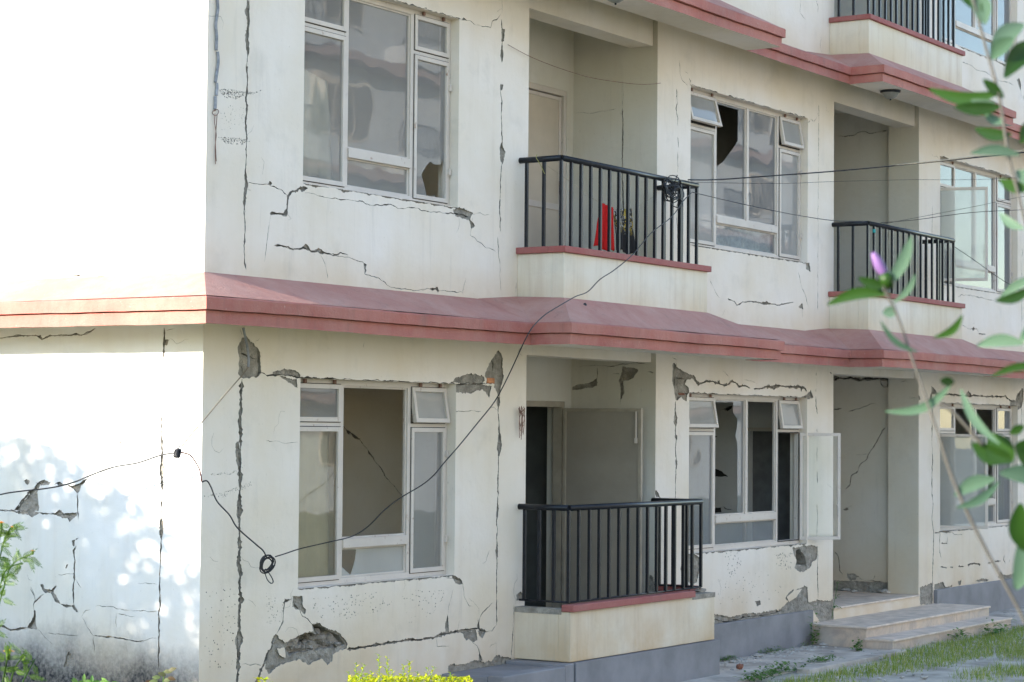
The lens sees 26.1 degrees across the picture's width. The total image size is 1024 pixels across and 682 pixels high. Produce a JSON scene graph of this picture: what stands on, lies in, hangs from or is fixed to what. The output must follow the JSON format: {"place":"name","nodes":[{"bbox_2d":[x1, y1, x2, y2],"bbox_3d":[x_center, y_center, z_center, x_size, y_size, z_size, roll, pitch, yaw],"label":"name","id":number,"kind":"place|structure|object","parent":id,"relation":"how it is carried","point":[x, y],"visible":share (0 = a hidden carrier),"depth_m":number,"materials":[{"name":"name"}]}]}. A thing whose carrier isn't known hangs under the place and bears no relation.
{"place":"outdoors","nodes":[
{"label":"outdoors","id":0,"kind":"place"},
{"bbox_2d":[832,582,841,614],"bbox_3d":[3.575,2.846,24.280,0.043,0.395,0.210,-1,-3,33],"label":"sapling","id":1,"kind":"object","parent":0,"point":[836,597],"visible":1,"depth_m":24.27,"materials":[{"name":"green plant"}]},
{"bbox_2d":[682,607,1023,681],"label":"path","id":2,"kind":"structure","parent":0,"point":[726,674],"depth_m":22.12,"materials":[{"name":"concrete"}]},
{"bbox_2d":[0,0,1023,681],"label":"apartment building","id":3,"kind":"structure","parent":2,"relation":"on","point":[742,446],"depth_m":18.90,"materials":[{"name":"beige paint"}]},
{"bbox_2d":[0,452,173,494],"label":"wire","id":4,"kind":"object","parent":3,"relation":"attached to","point":[88,475],"visible":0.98,"depth_m":15.64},
{"bbox_2d":[181,452,201,481],"bbox_3d":[-2.187,0.864,15.149,0.036,0.216,0.587,0,-2,6],"label":"wire","id":5,"kind":"object","parent":3,"relation":"attached to","point":[196,464],"visible":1,"depth_m":15.18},
{"bbox_2d":[173,444,181,458],"bbox_3d":[-2.248,0.741,14.839,0.037,0.099,0.067,-1,-3,33],"label":"cable knot","id":6,"kind":"object","parent":5,"relation":"attached to","point":[177,453],"visible":1,"depth_m":14.83,"materials":[{"name":"black rubber"}]},
{"bbox_2d":[212,0,219,163],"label":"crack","id":7,"kind":"object","parent":3,"relation":"attached to","point":[217,54],"visible":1,"depth_m":15.67,"materials":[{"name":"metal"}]},
{"bbox_2d":[201,480,266,557],"bbox_3d":[-1.945,1.259,15.587,0.560,0.560,0.054,2,-3,-40],"label":"cable","id":8,"kind":"object","parent":3,"relation":"attached to","point":[222,507],"visible":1,"depth_m":15.53,"materials":[{"name":"black rubber"}]},
{"bbox_2d":[259,554,275,583],"bbox_3d":[-1.741,1.630,15.777,0.123,0.213,0.060,2,-3,-36],"label":"cable coil","id":9,"kind":"object","parent":8,"relation":"hanging from","point":[270,568],"visible":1,"depth_m":15.77,"materials":[{"name":"black rubber"}]},
{"bbox_2d":[242,328,249,366],"bbox_3d":[-1.909,0.046,15.850,0.022,0.282,0.089,-1,-3,29],"label":"conduit","id":10,"kind":"object","parent":3,"relation":"attached to","point":[247,349],"visible":1,"depth_m":15.86,"materials":[{"name":"grey plastic"}]},
{"bbox_2d":[181,367,248,446],"bbox_3d":[-2.062,0.450,15.370,0.012,0.574,1.024,0,-2,19],"label":"cord","id":11,"kind":"object","parent":10,"relation":"hanging from","point":[214,407],"visible":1,"depth_m":15.36,"materials":[{"name":"grey rubber"}]},
{"bbox_2d":[298,431,328,577],"bbox_3d":[-1.559,1.293,16.766,0.039,1.237,0.601,-1,-3,33],"label":"curtain","id":12,"kind":"object","parent":3,"relation":"hanging from","point":[313,502],"visible":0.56,"depth_m":16.82,"materials":[{"name":"beige fabric"}]},
{"bbox_2d":[303,69,331,179],"bbox_3d":[-1.546,-1.673,16.866,0.040,0.851,0.631,-1,-3,33],"label":"curtain","id":13,"kind":"object","parent":3,"relation":"hanging from","point":[317,157],"visible":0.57,"depth_m":16.92,"materials":[{"name":"white fabric"}]},
{"bbox_2d":[298,378,449,586],"bbox_3d":[-1.092,1.097,17.322,0.106,1.565,2.055,-1,-3,33],"label":"window","id":14,"kind":"structure","parent":3,"relation":"in","point":[391,555],"depth_m":17.60,"materials":[{"name":"paint"}]},
{"bbox_2d":[303,0,451,205],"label":"window","id":15,"kind":"structure","parent":3,"relation":"in","point":[414,53],"depth_m":17.82,"materials":[{"name":"paint"}]},
{"bbox_2d":[275,192,692,556],"bbox_3d":[0.237,0.072,18.090,0.607,3.168,5.781,-1,-3,36],"label":"cable","id":16,"kind":"object","parent":3,"relation":"attached to","point":[493,402],"visible":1,"depth_m":17.49,"materials":[{"name":"black rubber"}]},
{"bbox_2d":[518,406,524,438],"bbox_3d":[0.080,0.701,18.927,0.020,0.292,0.105,-1,-3,33],"label":"wire bundle","id":17,"kind":"object","parent":3,"relation":"hanging from","point":[521,414],"visible":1,"depth_m":18.92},
{"bbox_2d":[528,90,560,246],"bbox_3d":[0.224,-1.412,21.094,0.034,1.945,0.870,-1,-3,33],"label":"door","id":18,"kind":"structure","parent":3,"relation":"in","point":[544,121],"depth_m":21.23,"materials":[{"name":"paint"}]},
{"bbox_2d":[509,45,659,84],"bbox_3d":[0.698,-2.451,19.998,0.021,0.139,2.693,-1,-3,33],"label":"wire","id":19,"kind":"object","parent":3,"relation":"attached to","point":[579,74],"visible":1,"depth_m":19.88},
{"bbox_2d":[561,408,642,605],"bbox_3d":[0.853,1.615,21.078,0.870,1.945,0.050,-1,-3,33],"label":"door","id":20,"kind":"structure","parent":3,"relation":"in","point":[603,447],"depth_m":21.09,"materials":[{"name":"paint"}]},
{"bbox_2d":[608,0,622,4],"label":"ceiling lamp","id":21,"kind":"object","parent":3,"relation":"attached to","point":[615,2],"visible":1,"depth_m":18.87,"materials":[{"name":"black paint"}]},
{"bbox_2d":[661,175,683,207],"bbox_3d":[1.472,-1.386,20.360,0.087,0.301,0.410,-1,-3,33],"label":"cable tangle","id":22,"kind":"object","parent":3,"relation":"attached to","point":[671,191],"visible":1,"depth_m":20.36,"materials":[{"name":"black rubber"}]},
{"bbox_2d":[695,588,705,591],"bbox_3d":[1.766,2.345,20.766,0.124,0.059,0.092,2,-3,-37],"label":"mortar lump","id":23,"kind":"object","parent":3,"relation":"on","point":[700,590],"visible":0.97,"depth_m":20.73,"materials":[{"name":"grey concrete"}]},
{"bbox_2d":[716,225,771,252],"bbox_3d":[2.416,-0.972,22.978,0.045,0.407,1.316,-1,-3,33],"label":"curtain","id":24,"kind":"object","parent":3,"relation":"hanging from","point":[742,238],"visible":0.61,"depth_m":22.97,"materials":[{"name":"white fabric"}]},
{"bbox_2d":[690,88,804,261],"bbox_3d":[2.418,-1.676,22.803,0.139,1.565,2.670,-1,-3,33],"label":"window","id":25,"kind":"structure","parent":3,"relation":"in","point":[708,219],"depth_m":22.89,"materials":[{"name":"paint"}]},
{"bbox_2d":[689,393,840,552],"bbox_3d":[2.592,1.347,22.767,0.381,1.565,3.030,-1,-3,33],"label":"window","id":26,"kind":"structure","parent":3,"relation":"in","point":[784,409],"depth_m":23.20,"materials":[{"name":"paint"}]},
{"bbox_2d":[693,192,863,221],"bbox_3d":[2.766,-1.339,22.384,0.016,0.091,3.968,-1,-3,33],"label":"wire","id":27,"kind":"object","parent":3,"relation":"attached to","point":[777,211],"visible":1,"depth_m":22.19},
{"bbox_2d":[697,177,1011,183],"bbox_3d":[4.218,-1.687,21.748,5.243,0.510,0.880,1,-2,-11],"label":"wire","id":28,"kind":"object","parent":3,"relation":"attached to","point":[829,181],"visible":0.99,"depth_m":21.45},
{"bbox_2d":[688,152,1023,180],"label":"cable","id":29,"kind":"object","parent":3,"relation":"attached to","point":[831,171],"visible":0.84,"depth_m":21.65,"materials":[{"name":"black rubber"}]},
{"bbox_2d":[880,89,900,100],"bbox_3d":[4.141,-2.686,24.180,0.230,0.110,0.230,-1,-3,33],"label":"ceiling lamp","id":30,"kind":"object","parent":3,"relation":"attached to","point":[890,94],"visible":1,"depth_m":24.11,"materials":[{"name":"black paint"}]},
{"bbox_2d":[881,210,1013,222],"bbox_3d":[6.104,-1.580,23.820,3.852,0.529,1.819,-2,-3,44],"label":"wire","id":31,"kind":"object","parent":3,"relation":"attached to","point":[947,215],"visible":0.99,"depth_m":24.63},
{"bbox_2d":[885,196,1023,223],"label":"wire","id":32,"kind":"object","parent":3,"relation":"attached to","point":[954,210],"visible":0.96,"depth_m":24.66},
{"bbox_2d":[940,403,1012,530],"bbox_3d":[6.113,1.585,27.957,0.657,1.565,2.700,-1,-3,33],"label":"window","id":33,"kind":"structure","parent":3,"relation":"in","point":[970,463],"depth_m":27.53,"materials":[{"name":"paint"}]},
{"bbox_2d":[940,158,1012,293],"bbox_3d":[6.138,-1.432,28.079,0.657,1.565,2.700,-1,-3,33],"label":"window","id":34,"kind":"structure","parent":3,"relation":"in","point":[966,267],"depth_m":27.13,"materials":[{"name":"paint"}]},
{"bbox_2d":[945,0,1012,63],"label":"window","id":35,"kind":"structure","parent":3,"relation":"in","point":[972,30],"depth_m":28.67,"materials":[{"name":"paint"}]},
{"bbox_2d":[952,245,1019,289],"bbox_3d":[6.048,-1.150,24.540,1.418,1.333,5.537,1,-2,-4],"label":"wire","id":36,"kind":"object","parent":3,"relation":"attached to","point":[980,264],"visible":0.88,"depth_m":26.38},
{"bbox_2d":[720,655,737,660],"bbox_3d":[2.115,3.142,21.937,0.209,0.056,0.529,-1,-3,33],"label":"weed","id":37,"kind":"object","parent":2,"relation":"on","point":[728,657],"visible":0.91,"depth_m":21.96,"materials":[{"name":"green plant"}]},
{"bbox_2d":[736,663,742,669],"bbox_3d":[2.174,3.104,21.072,0.070,0.061,0.082,0,-2,2],"label":"brick fragment","id":38,"kind":"object","parent":2,"relation":"on","point":[739,666],"visible":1,"depth_m":21.05,"materials":[{"name":"red brick"}]},
{"bbox_2d":[753,653,762,656],"bbox_3d":[2.489,3.185,22.401,0.126,0.046,0.109,1,-2,-19],"label":"stone","id":39,"kind":"object","parent":2,"relation":"on","point":[758,655],"visible":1,"depth_m":22.36,"materials":[{"name":"white stone"}]},
{"bbox_2d":[757,646,792,653],"bbox_3d":[2.670,3.178,22.772,0.363,0.067,0.750,-1,-3,33],"label":"weed","id":40,"kind":"object","parent":2,"relation":"on","point":[766,652],"visible":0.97,"depth_m":22.72,"materials":[{"name":"green plant"}]},
{"bbox_2d":[751,661,805,674],"bbox_3d":[2.560,3.088,20.969,0.402,0.113,1.217,-1,-3,33],"label":"weed","id":41,"kind":"object","parent":2,"relation":"on","point":[771,671],"visible":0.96,"depth_m":20.91,"materials":[{"name":"green plant"}]},
{"bbox_2d":[807,605,820,643],"bbox_3d":[3.242,3.023,23.609,0.157,0.413,0.312,-1,-3,33],"label":"weed","id":42,"kind":"object","parent":2,"relation":"on","point":[811,634],"visible":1,"depth_m":23.57,"materials":[{"name":"green plant"}]},
{"bbox_2d":[799,653,840,663],"bbox_3d":[3.053,3.151,21.959,0.278,0.078,0.886,-1,-3,37],"label":"weed","id":43,"kind":"object","parent":2,"relation":"on","point":[823,657],"visible":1,"depth_m":21.99,"materials":[{"name":"green plant"}]},
{"bbox_2d":[849,637,863,650],"bbox_3d":[3.595,3.162,23.047,0.164,0.138,0.203,1,-2,-12],"label":"weed","id":44,"kind":"object","parent":2,"relation":"on","point":[857,645],"visible":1,"depth_m":23.03,"materials":[{"name":"green plant"}]},
{"bbox_2d":[720,608,1023,680],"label":"plaster crumbs","id":45,"kind":"object","parent":2,"relation":"on","point":[794,651],"visible":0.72,"depth_m":22.45,"materials":[{"name":"stone"}]},
{"bbox_2d":[747,626,1023,681],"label":"bare soil","id":46,"kind":"structure","parent":0,"point":[939,674],"depth_m":21.26,"materials":[{"name":"soil"}]},
{"bbox_2d":[733,666,780,681],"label":"weed","id":47,"kind":"object","parent":46,"relation":"on","point":[760,676],"visible":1,"depth_m":20.28,"materials":[{"name":"green plant"}]},
{"bbox_2d":[947,627,970,638],"bbox_3d":[4.947,3.238,24.529,0.200,0.134,0.452,-2,-3,43],"label":"weed","id":48,"kind":"object","parent":46,"relation":"on","point":[958,635],"visible":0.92,"depth_m":24.50,"materials":[{"name":"green plant"}]},
{"bbox_2d":[981,618,1014,634],"bbox_3d":[5.557,3.243,25.191,0.375,0.198,0.949,-1,-3,33],"label":"weed","id":49,"kind":"object","parent":46,"relation":"on","point":[995,630],"visible":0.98,"depth_m":25.10,"materials":[{"name":"green plant"}]},
{"bbox_3d":[6.855,0.533,21.750,1.000,5.500,0.213,-1,-3,33],"label":"utility pole","id":50,"kind":"object","parent":46,"relation":"on","visible":0},
{"bbox_2d":[895,150,1023,165],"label":"cable","id":51,"kind":"object","parent":50,"relation":"attached to","point":[947,159],"visible":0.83,"depth_m":21.84,"materials":[{"name":"black rubber"}]},
{"bbox_2d":[766,624,1023,681],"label":"grass","id":52,"kind":"structure","parent":0,"point":[921,651],"depth_m":22.22,"materials":[{"name":"green plant"}]},
{"label":"ground","id":53,"kind":"structure","parent":0,"visible":0},
{"bbox_2d":[0,521,47,681],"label":"shrub","id":54,"kind":"object","parent":53,"relation":"on","point":[7,650],"visible":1,"depth_m":8.00,"materials":[{"name":"green plant"}]},
{"bbox_2d":[71,674,116,681],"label":"weed","id":55,"kind":"object","parent":53,"relation":"on","point":[87,680],"visible":1,"depth_m":14.37,"materials":[{"name":"green plant"}]},
{"bbox_2d":[145,667,176,681],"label":"plant","id":56,"kind":"object","parent":53,"relation":"on","point":[169,678],"visible":1,"depth_m":14.29,"materials":[{"name":"green plant"}]},
{"bbox_2d":[253,677,268,681],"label":"golden sprig","id":57,"kind":"object","parent":53,"relation":"on","point":[258,678],"visible":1,"depth_m":13.53,"materials":[{"name":"yellow plant"}]},
{"bbox_2d":[346,653,472,681],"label":"golden shrub","id":58,"kind":"object","parent":53,"relation":"on","point":[388,678],"visible":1,"depth_m":14.68,"materials":[{"name":"yellow plant"}]},
{"bbox_2d":[797,649,906,673],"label":"path kerb","id":59,"kind":"structure","parent":53,"relation":"on","point":[822,667],"depth_m":21.72,"materials":[{"name":"concrete"}]},
{"bbox_2d":[812,590,1012,649],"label":"entrance steps","id":60,"kind":"structure","parent":53,"relation":"on","point":[910,627],"depth_m":24.55,"materials":[{"name":"concrete"}]},
{"bbox_2d":[878,589,890,592],"bbox_3d":[4.473,3.009,26.546,0.164,0.071,0.240,0,-2,4],"label":"plaster chunk","id":61,"kind":"object","parent":60,"relation":"on","point":[883,591],"visible":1,"depth_m":26.47,"materials":[{"name":"paint"}]},
{"bbox_2d":[827,0,1023,622],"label":"foreground shrub","id":62,"kind":"object","parent":53,"relation":"on","point":[997,449],"visible":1,"depth_m":2.70,"materials":[{"name":"green plant"}]},
{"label":"clothesline","id":63,"kind":"object","parent":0,"visible":0},
{"bbox_2d":[593,203,614,250],"bbox_3d":[0.843,-1.029,19.943,0.046,0.430,0.345,-1,-3,33],"label":"red cloth","id":64,"kind":"object","parent":63,"relation":"hanging from","point":[604,226],"visible":0.56,"depth_m":19.94,"materials":[{"name":"fabric"}]},
{"bbox_2d":[613,208,634,253],"bbox_3d":[1.045,-1.017,20.354,0.039,0.428,0.452,-1,-3,33],"label":"printed shirt","id":65,"kind":"object","parent":63,"relation":"hanging from","point":[623,236],"visible":0.49,"depth_m":20.34,"materials":[{"name":"black fabric"}]}
]}

